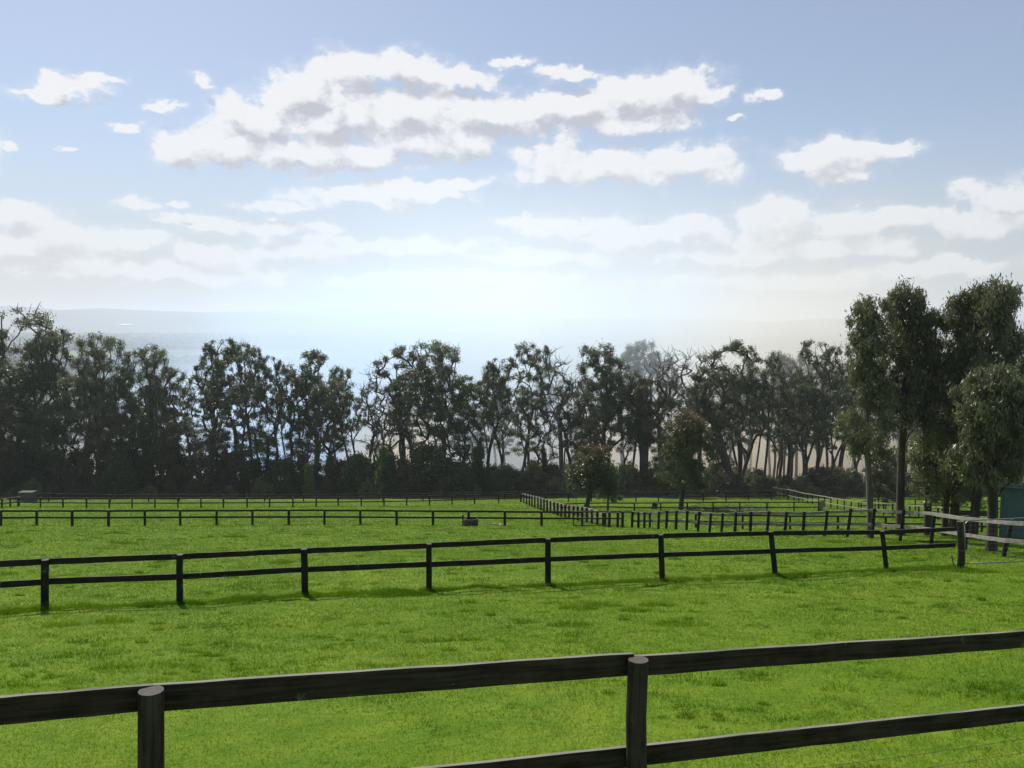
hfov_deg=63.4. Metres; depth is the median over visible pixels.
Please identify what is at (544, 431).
gum tree
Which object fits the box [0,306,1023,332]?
hills
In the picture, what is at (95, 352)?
gum tree
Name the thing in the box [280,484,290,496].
shrub
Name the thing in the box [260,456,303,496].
shrub
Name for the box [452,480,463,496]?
shrub
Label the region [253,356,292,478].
gum tree
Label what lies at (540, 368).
gum tree
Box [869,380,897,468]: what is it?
gum tree
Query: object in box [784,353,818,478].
gum tree
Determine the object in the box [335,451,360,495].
shrub
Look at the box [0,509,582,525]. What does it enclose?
timber fence
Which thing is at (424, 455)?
shrub
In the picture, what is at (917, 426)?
gum tree
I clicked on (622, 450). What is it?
gum tree
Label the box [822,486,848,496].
shrub
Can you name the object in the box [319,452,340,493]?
shrub
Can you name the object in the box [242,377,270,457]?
gum tree
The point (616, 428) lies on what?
gum tree
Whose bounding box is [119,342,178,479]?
gum tree
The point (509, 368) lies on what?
gum tree
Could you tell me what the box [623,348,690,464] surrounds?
dead tree
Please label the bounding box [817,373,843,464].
gum tree
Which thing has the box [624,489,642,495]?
shrub
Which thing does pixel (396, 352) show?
gum tree
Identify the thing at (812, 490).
shrub
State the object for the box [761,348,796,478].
gum tree
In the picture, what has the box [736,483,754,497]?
shrub
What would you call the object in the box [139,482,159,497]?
shrub
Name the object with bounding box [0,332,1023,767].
ground
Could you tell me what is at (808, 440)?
gum tree
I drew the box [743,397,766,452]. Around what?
gum tree
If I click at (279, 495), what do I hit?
shrub
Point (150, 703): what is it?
timber fence
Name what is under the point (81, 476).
shrub
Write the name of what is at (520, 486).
shrub
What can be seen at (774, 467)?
gum tree
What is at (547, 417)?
gum tree
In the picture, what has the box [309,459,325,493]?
shrub
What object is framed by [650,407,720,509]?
red topped tree
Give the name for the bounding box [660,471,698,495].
shrub
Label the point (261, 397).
gum tree
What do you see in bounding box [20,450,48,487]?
shrub
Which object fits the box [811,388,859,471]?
gum tree
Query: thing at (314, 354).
gum tree
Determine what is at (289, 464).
shrub
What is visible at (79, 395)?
gum tree
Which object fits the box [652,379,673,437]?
gum tree
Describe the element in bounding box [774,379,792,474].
gum tree
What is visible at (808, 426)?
gum tree
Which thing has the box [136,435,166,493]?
shrub
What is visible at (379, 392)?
tree
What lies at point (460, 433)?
gum tree
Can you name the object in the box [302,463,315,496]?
shrub
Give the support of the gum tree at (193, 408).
on the ground at (790, 344)
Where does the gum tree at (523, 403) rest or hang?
on the ground at (790, 344)
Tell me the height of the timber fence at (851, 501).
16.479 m
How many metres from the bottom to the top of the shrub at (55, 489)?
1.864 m
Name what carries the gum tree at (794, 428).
on the ground at (790, 344)
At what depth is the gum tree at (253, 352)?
142.12 m
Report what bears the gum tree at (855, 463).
on the ground at (790, 344)
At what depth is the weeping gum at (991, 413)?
32.35 m
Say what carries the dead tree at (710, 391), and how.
on the ground at (790, 344)
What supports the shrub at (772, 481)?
on the ground at (790, 344)
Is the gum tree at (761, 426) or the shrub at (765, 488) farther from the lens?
the gum tree at (761, 426)
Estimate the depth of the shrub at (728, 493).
130.21 m
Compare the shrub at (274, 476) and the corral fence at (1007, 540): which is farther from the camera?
the shrub at (274, 476)
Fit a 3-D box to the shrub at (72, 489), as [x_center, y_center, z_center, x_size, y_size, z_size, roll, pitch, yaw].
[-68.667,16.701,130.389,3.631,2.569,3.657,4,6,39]
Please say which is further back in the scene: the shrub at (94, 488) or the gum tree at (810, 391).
the gum tree at (810, 391)
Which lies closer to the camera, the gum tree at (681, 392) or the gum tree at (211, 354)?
the gum tree at (211, 354)
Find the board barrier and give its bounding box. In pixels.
[959,510,986,515]
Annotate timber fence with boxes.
[0,493,519,507]
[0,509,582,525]
[0,527,955,607]
[0,630,1023,767]
[1,496,20,507]
[37,491,545,501]
[520,490,798,501]
[521,493,603,523]
[562,502,819,511]
[695,514,998,532]
[777,488,949,515]
[858,498,999,510]
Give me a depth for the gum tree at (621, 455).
205.42 m
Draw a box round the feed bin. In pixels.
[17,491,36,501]
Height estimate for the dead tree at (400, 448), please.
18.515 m
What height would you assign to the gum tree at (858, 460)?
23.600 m
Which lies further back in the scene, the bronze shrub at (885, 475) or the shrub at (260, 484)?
the shrub at (260, 484)
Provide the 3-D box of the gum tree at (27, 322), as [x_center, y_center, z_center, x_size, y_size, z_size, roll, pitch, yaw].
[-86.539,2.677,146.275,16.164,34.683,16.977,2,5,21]
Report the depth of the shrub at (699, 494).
131.75 m
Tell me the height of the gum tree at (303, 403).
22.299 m
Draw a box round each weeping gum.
[827,293,904,536]
[872,275,938,535]
[909,306,955,534]
[919,278,983,535]
[937,357,1023,551]
[940,273,1023,537]
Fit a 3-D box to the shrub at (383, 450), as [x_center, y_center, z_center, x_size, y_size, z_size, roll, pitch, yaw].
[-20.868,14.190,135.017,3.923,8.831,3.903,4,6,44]
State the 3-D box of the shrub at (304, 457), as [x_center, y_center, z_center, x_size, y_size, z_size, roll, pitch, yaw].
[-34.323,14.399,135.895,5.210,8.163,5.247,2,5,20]
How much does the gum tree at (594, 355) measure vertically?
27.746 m
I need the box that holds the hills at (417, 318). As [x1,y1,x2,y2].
[224,310,760,321]
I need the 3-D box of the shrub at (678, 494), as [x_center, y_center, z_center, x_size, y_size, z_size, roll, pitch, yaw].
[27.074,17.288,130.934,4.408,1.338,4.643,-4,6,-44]
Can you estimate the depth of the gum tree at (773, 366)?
141.93 m
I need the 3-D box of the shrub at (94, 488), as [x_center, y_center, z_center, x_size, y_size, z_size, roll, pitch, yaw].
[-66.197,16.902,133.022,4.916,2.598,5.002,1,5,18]
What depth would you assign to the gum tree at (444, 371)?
143.89 m
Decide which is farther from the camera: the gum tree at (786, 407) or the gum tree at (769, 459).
the gum tree at (769, 459)
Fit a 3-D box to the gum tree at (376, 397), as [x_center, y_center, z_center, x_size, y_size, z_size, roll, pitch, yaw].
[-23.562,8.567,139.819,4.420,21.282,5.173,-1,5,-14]
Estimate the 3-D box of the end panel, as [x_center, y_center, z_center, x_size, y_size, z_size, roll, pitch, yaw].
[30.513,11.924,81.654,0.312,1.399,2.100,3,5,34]
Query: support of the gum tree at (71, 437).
on the ground at (790, 344)
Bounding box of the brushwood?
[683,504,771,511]
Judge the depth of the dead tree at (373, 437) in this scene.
137.96 m
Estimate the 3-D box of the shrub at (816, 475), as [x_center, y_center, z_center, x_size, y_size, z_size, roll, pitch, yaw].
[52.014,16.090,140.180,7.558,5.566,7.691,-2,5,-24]
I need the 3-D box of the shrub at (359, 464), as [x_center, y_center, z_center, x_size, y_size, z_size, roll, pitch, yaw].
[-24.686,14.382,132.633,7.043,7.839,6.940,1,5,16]
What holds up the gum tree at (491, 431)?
on the ground at (790, 344)
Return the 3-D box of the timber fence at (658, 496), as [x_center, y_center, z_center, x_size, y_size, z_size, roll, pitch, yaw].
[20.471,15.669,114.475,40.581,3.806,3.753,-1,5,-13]
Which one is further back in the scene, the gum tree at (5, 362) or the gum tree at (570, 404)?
the gum tree at (570, 404)
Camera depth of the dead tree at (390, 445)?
138.43 m
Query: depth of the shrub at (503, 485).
130.31 m
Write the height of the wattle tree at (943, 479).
7.088 m
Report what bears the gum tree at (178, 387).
on the ground at (790, 344)
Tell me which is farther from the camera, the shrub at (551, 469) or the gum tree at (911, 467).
the gum tree at (911, 467)
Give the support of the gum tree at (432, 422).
on the ground at (790, 344)
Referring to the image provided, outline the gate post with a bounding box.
[957,520,965,568]
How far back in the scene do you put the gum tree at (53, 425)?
134.00 m
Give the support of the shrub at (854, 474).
on the ground at (790, 344)
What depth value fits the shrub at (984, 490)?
132.98 m
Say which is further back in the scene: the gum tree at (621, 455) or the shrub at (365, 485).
the gum tree at (621, 455)
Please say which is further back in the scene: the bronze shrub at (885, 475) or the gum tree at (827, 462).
the gum tree at (827, 462)
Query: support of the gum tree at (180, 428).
on the ground at (790, 344)
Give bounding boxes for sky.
[0,0,1023,321]
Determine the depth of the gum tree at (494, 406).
141.83 m
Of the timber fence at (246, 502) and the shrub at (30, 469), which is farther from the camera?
the shrub at (30, 469)
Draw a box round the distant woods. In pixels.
[0,332,814,379]
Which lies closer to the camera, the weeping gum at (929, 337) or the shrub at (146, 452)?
the weeping gum at (929, 337)
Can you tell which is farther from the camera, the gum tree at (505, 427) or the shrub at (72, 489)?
the gum tree at (505, 427)
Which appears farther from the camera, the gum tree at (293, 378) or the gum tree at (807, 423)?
the gum tree at (807, 423)
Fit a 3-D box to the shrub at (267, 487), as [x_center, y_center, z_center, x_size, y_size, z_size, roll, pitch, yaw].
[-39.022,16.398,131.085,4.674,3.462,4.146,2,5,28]
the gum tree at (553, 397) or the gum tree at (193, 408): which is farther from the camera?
the gum tree at (553, 397)
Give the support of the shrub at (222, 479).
on the ground at (790, 344)
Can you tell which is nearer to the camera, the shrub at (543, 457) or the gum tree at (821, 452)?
the shrub at (543, 457)
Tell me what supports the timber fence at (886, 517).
on the ground at (790, 344)
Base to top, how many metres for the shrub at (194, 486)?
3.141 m
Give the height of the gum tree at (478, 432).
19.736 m
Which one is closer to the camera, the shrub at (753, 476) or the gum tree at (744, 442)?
the shrub at (753, 476)
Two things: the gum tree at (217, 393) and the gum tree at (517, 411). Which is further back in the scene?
the gum tree at (517, 411)
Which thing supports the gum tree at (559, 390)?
on the ground at (790, 344)
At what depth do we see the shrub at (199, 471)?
140.77 m
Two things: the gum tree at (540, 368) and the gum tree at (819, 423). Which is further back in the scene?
the gum tree at (819, 423)
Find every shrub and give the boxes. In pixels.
[0,486,20,496]
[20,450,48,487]
[20,474,44,496]
[32,450,59,492]
[38,486,64,497]
[63,483,88,497]
[64,445,92,493]
[76,445,100,493]
[84,482,112,496]
[95,440,115,492]
[98,443,141,497]
[118,481,140,496]
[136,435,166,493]
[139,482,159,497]
[163,478,179,496]
[164,446,195,494]
[178,477,209,497]
[190,441,204,493]
[209,448,228,488]
[209,483,226,496]
[220,485,238,496]
[224,443,253,496]
[244,455,263,495]
[249,479,277,496]
[252,477,267,496]
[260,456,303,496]
[271,453,303,496]
[272,483,284,496]
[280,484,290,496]
[294,449,321,491]
[296,483,319,496]
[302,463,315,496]
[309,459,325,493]
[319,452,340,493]
[319,479,337,496]
[325,457,354,491]
[335,450,376,496]
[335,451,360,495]
[341,484,357,496]
[357,473,377,496]
[368,455,395,486]
[374,444,389,495]
[376,449,401,497]
[389,460,428,497]
[395,455,420,495]
[403,438,455,495]
[442,457,483,496]
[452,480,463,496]
[469,439,490,496]
[484,463,526,496]
[485,463,501,495]
[496,479,509,497]
[511,479,526,496]
[516,467,550,496]
[520,457,551,494]
[540,442,547,471]
[540,459,566,489]
[542,473,568,496]
[544,484,563,496]
[562,485,582,495]
[582,489,596,496]
[613,453,645,494]
[624,469,646,493]
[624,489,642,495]
[637,466,668,495]
[642,486,663,495]
[656,477,669,495]
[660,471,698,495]
[669,488,695,497]
[692,489,705,495]
[701,462,720,494]
[706,468,747,496]
[718,488,733,497]
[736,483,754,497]
[743,464,764,494]
[750,467,772,477]
[753,476,779,492]
[757,484,775,496]
[773,473,797,495]
[776,485,794,496]
[788,476,818,495]
[795,463,839,491]
[803,484,822,496]
[817,474,847,495]
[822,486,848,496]
[826,465,854,485]
[837,474,853,494]
[840,477,865,495]
[844,467,865,488]
[850,483,874,496]
[862,455,905,512]
[880,471,923,496]
[961,481,986,496]
[983,483,1000,496]
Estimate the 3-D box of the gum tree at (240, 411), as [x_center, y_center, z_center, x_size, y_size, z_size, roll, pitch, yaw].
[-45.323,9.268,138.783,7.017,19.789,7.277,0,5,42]
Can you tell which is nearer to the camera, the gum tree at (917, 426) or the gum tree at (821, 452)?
the gum tree at (917, 426)
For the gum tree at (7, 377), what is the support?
on the ground at (790, 344)
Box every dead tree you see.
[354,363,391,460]
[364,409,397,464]
[367,391,425,470]
[383,392,417,457]
[522,345,579,471]
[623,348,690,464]
[659,347,709,434]
[672,347,730,461]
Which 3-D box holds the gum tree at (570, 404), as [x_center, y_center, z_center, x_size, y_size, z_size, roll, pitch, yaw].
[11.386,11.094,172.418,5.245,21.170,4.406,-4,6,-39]
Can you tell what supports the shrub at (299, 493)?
on the ground at (790, 344)
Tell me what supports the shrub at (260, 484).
on the ground at (790, 344)
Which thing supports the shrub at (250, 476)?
on the ground at (790, 344)
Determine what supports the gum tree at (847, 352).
on the ground at (790, 344)
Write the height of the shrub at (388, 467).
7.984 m
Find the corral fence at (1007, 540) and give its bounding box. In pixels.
[631,508,1023,556]
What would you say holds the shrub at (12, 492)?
on the ground at (790, 344)
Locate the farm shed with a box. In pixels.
[998,462,1023,537]
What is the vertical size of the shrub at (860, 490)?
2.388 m
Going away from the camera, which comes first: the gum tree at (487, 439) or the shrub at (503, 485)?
the shrub at (503, 485)
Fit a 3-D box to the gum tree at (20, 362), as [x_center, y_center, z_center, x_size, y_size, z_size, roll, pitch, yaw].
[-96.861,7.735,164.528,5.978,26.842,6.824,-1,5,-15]
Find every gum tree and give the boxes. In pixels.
[0,302,80,436]
[0,329,12,405]
[0,361,83,483]
[0,404,40,483]
[1,360,15,442]
[6,406,84,492]
[13,358,36,441]
[18,361,44,402]
[19,322,78,448]
[45,375,117,491]
[55,364,73,447]
[65,331,135,469]
[67,405,140,485]
[71,372,89,436]
[80,374,101,462]
[96,365,143,454]
[114,417,165,490]
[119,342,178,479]
[124,381,182,486]
[125,389,149,418]
[151,414,205,495]
[162,367,202,479]
[174,381,209,477]
[184,428,243,488]
[186,337,247,453]
[196,375,238,465]
[198,379,232,442]
[204,381,222,454]
[212,345,272,475]
[218,381,254,494]
[223,338,266,458]
[231,391,247,443]
[236,431,282,496]
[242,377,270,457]
[245,376,282,456]
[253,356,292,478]
[263,387,292,456]
[275,368,312,457]
[278,367,326,464]
[279,347,352,461]
[293,390,310,462]
[302,385,330,459]
[305,378,360,456]
[322,397,350,462]
[329,364,357,456]
[339,394,366,453]
[358,376,386,461]
[370,343,433,458]
[381,366,448,448]
[400,390,421,457]
[406,338,474,452]
[423,393,446,444]
[430,374,498,487]
[449,403,486,463]
[454,396,469,459]
[473,356,520,467]
[476,366,513,465]
[477,386,496,450]
[480,368,516,465]
[492,402,515,464]
[494,385,513,462]
[504,385,542,471]
[510,401,533,467]
[511,338,552,463]
[523,393,565,461]
[526,371,569,464]
[526,398,551,463]
[550,378,592,463]
[556,390,575,466]
[564,406,604,485]
[569,338,630,448]
[580,375,600,439]
[581,371,642,463]
[608,352,644,463]
[613,402,637,467]
[614,338,669,456]
[616,366,650,467]
[624,373,678,488]
[646,351,682,439]
[648,435,677,494]
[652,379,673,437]
[665,395,713,466]
[676,388,701,425]
[686,360,742,471]
[700,403,738,493]
[701,337,770,474]
[703,379,728,462]
[708,385,725,462]
[715,372,751,465]
[723,385,742,459]
[724,373,777,477]
[734,401,755,470]
[743,365,761,468]
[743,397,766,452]
[746,350,787,476]
[748,382,779,468]
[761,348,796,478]
[761,368,780,475]
[764,384,794,477]
[765,362,806,474]
[765,394,787,477]
[769,386,802,480]
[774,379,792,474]
[775,381,804,471]
[780,397,812,477]
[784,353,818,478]
[787,338,847,484]
[787,382,831,474]
[795,376,820,467]
[796,398,823,464]
[802,380,817,471]
[803,383,834,465]
[807,397,832,462]
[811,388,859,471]
[814,358,843,467]
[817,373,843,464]
[819,367,862,471]
[831,341,861,467]
[835,384,857,466]
[839,392,873,466]
[840,359,858,467]
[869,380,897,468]
[875,416,897,444]
[897,410,914,472]
[907,385,921,471]
[909,368,941,462]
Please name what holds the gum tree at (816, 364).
on the ground at (790, 344)
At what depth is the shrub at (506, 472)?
131.32 m
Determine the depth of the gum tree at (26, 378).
163.12 m
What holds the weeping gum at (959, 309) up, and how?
on the ground at (790, 344)
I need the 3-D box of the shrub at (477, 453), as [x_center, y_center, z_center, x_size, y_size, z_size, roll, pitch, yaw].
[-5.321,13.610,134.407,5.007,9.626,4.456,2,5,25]
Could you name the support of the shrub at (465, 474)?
on the ground at (790, 344)
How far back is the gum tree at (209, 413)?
155.23 m
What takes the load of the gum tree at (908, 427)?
on the ground at (790, 344)
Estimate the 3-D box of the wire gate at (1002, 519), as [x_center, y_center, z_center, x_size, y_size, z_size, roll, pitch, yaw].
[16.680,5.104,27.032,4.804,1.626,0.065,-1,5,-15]
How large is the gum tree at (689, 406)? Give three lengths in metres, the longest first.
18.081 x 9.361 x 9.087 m
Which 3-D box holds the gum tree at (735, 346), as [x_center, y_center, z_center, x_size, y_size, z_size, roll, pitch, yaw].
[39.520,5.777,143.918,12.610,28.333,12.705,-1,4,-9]
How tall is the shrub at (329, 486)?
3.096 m
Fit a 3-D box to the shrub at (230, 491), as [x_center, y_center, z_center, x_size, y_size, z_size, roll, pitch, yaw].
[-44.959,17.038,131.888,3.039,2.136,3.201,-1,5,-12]
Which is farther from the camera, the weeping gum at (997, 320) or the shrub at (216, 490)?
the shrub at (216, 490)
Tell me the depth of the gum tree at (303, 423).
141.21 m
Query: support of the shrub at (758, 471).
on the ground at (790, 344)
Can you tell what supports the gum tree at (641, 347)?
on the ground at (790, 344)
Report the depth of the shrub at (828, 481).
134.53 m
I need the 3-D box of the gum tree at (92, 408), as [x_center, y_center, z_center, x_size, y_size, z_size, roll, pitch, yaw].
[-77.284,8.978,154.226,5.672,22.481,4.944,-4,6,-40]
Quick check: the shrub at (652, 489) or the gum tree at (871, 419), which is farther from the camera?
the gum tree at (871, 419)
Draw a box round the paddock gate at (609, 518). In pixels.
[573,511,623,526]
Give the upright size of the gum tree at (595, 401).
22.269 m
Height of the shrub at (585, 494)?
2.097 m
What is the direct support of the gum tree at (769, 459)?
on the ground at (790, 344)
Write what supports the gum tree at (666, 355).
on the ground at (790, 344)
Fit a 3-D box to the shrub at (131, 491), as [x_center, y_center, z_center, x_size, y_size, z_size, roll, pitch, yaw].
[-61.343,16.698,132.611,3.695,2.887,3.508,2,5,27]
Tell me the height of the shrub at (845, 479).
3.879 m
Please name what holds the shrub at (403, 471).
on the ground at (790, 344)
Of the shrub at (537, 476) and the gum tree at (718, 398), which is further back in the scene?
the gum tree at (718, 398)
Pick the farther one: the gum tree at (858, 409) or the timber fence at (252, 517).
the gum tree at (858, 409)
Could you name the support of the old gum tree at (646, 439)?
on the ground at (790, 344)
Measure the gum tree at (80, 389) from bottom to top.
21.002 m
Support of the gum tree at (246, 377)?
on the ground at (790, 344)
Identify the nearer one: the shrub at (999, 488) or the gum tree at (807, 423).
the shrub at (999, 488)
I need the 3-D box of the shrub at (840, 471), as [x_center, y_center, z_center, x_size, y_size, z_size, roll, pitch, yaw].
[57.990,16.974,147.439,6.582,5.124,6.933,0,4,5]
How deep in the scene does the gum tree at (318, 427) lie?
164.98 m
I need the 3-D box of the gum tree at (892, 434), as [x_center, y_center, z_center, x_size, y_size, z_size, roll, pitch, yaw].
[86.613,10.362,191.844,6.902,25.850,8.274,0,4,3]
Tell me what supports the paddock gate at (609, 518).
on the ground at (790, 344)
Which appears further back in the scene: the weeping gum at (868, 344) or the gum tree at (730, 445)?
the gum tree at (730, 445)
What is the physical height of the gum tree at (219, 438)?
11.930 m
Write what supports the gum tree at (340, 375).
on the ground at (790, 344)
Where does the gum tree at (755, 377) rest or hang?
on the ground at (790, 344)
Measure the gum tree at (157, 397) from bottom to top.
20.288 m
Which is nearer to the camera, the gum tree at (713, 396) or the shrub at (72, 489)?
the shrub at (72, 489)
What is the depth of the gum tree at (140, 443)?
134.72 m
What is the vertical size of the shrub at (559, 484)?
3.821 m
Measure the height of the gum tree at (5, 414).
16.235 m
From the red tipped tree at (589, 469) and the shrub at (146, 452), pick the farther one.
the shrub at (146, 452)
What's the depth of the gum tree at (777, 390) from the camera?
171.64 m
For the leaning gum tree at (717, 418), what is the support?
on the ground at (790, 344)
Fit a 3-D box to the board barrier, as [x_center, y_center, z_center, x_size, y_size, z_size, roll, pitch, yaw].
[32.716,9.321,58.124,2.954,1.064,0.169,-1,4,-8]
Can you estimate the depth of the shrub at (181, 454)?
138.50 m
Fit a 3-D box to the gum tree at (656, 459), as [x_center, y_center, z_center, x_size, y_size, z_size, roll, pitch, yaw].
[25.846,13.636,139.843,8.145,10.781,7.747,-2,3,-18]
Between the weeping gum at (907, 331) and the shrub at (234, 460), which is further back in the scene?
the shrub at (234, 460)
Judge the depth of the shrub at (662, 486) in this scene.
136.16 m
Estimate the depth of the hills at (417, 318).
12656.62 m
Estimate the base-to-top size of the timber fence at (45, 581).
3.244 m
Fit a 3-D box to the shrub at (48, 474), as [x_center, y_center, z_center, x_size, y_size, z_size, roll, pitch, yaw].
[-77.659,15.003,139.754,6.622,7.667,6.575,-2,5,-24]
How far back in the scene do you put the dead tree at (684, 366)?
145.84 m
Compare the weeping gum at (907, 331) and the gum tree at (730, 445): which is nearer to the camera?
the weeping gum at (907, 331)
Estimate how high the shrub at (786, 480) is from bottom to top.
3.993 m
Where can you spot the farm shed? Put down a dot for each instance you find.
(1012, 502)
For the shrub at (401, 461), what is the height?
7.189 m
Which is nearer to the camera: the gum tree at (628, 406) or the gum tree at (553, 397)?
the gum tree at (628, 406)
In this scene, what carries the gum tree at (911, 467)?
on the ground at (790, 344)
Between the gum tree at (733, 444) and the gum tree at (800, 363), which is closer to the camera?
the gum tree at (733, 444)
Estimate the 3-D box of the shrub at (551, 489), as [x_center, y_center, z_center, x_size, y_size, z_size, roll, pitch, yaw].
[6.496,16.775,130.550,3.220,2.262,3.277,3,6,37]
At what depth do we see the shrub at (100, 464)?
138.08 m
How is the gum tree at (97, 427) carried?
on the ground at (790, 344)
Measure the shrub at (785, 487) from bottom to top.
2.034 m
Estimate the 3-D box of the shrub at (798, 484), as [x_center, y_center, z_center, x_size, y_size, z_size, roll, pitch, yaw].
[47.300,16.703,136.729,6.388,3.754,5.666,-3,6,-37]
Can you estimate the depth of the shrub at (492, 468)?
135.63 m
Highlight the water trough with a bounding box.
[464,517,477,525]
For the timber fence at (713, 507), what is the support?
on the ground at (790, 344)
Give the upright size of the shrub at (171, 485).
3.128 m
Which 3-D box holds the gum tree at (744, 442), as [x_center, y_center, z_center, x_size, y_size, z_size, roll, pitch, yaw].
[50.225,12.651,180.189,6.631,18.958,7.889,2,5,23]
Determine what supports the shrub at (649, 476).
on the ground at (790, 344)
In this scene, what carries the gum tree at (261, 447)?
on the ground at (790, 344)
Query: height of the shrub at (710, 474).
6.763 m
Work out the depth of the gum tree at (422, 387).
139.27 m
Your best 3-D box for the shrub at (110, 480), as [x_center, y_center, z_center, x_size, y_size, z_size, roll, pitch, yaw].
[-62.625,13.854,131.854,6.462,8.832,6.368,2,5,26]
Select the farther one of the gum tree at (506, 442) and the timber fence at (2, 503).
the gum tree at (506, 442)
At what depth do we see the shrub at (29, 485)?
130.09 m
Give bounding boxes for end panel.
[817,500,825,510]
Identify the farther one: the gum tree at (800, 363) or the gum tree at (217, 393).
the gum tree at (800, 363)
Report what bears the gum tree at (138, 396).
on the ground at (790, 344)
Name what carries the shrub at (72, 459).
on the ground at (790, 344)
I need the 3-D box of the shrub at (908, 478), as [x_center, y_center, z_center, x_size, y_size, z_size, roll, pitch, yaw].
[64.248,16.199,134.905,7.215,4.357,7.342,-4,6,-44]
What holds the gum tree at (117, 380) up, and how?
on the ground at (790, 344)
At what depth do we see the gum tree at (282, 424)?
164.31 m
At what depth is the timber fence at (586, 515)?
66.53 m
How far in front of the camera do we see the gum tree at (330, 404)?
137.27 m
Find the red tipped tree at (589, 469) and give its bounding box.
[561,441,619,510]
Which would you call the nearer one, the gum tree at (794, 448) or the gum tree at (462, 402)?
the gum tree at (462, 402)
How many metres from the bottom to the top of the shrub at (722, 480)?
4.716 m
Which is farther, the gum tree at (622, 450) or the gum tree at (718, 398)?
the gum tree at (718, 398)
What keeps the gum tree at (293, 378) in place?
on the ground at (790, 344)
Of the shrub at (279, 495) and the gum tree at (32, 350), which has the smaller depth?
the shrub at (279, 495)
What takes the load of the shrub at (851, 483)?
on the ground at (790, 344)
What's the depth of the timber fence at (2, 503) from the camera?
93.25 m
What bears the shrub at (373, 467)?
on the ground at (790, 344)
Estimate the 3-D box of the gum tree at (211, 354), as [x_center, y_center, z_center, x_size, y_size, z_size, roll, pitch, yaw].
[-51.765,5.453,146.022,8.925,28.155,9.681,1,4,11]
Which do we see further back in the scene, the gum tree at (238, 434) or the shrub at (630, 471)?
the gum tree at (238, 434)
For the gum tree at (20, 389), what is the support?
on the ground at (790, 344)
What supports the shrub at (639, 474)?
on the ground at (790, 344)
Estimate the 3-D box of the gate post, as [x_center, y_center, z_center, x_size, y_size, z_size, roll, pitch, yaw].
[14.272,5.271,26.358,0.290,1.851,0.238,0,4,0]
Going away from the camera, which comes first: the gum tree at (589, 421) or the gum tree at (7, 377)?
the gum tree at (589, 421)
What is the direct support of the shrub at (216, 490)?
on the ground at (790, 344)
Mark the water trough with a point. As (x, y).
(471, 522)
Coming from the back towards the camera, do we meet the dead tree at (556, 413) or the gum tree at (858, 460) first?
the gum tree at (858, 460)
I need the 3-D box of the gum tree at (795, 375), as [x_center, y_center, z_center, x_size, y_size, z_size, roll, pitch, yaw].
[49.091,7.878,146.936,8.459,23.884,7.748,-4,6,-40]
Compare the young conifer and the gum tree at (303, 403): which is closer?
the young conifer
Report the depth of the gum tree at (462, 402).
139.37 m
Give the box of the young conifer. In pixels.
[594,464,623,510]
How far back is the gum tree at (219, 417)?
168.91 m
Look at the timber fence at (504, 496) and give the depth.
115.87 m
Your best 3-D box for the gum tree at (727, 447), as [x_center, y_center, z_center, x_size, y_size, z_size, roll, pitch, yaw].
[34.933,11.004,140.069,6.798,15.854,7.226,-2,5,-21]
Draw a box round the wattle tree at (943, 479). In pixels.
[905,415,986,535]
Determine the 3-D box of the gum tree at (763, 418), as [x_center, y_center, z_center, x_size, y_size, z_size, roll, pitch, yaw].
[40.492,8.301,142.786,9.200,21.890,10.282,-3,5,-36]
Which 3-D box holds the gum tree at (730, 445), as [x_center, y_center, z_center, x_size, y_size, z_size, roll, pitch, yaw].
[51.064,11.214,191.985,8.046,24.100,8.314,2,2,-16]
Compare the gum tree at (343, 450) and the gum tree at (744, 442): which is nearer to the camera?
the gum tree at (343, 450)
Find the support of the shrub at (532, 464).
on the ground at (790, 344)
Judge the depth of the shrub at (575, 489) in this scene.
132.43 m
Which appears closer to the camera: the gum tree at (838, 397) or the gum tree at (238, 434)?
the gum tree at (838, 397)
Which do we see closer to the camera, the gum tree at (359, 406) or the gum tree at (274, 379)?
the gum tree at (274, 379)
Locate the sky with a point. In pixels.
(752, 160)
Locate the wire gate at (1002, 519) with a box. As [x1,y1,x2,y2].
[964,517,1023,563]

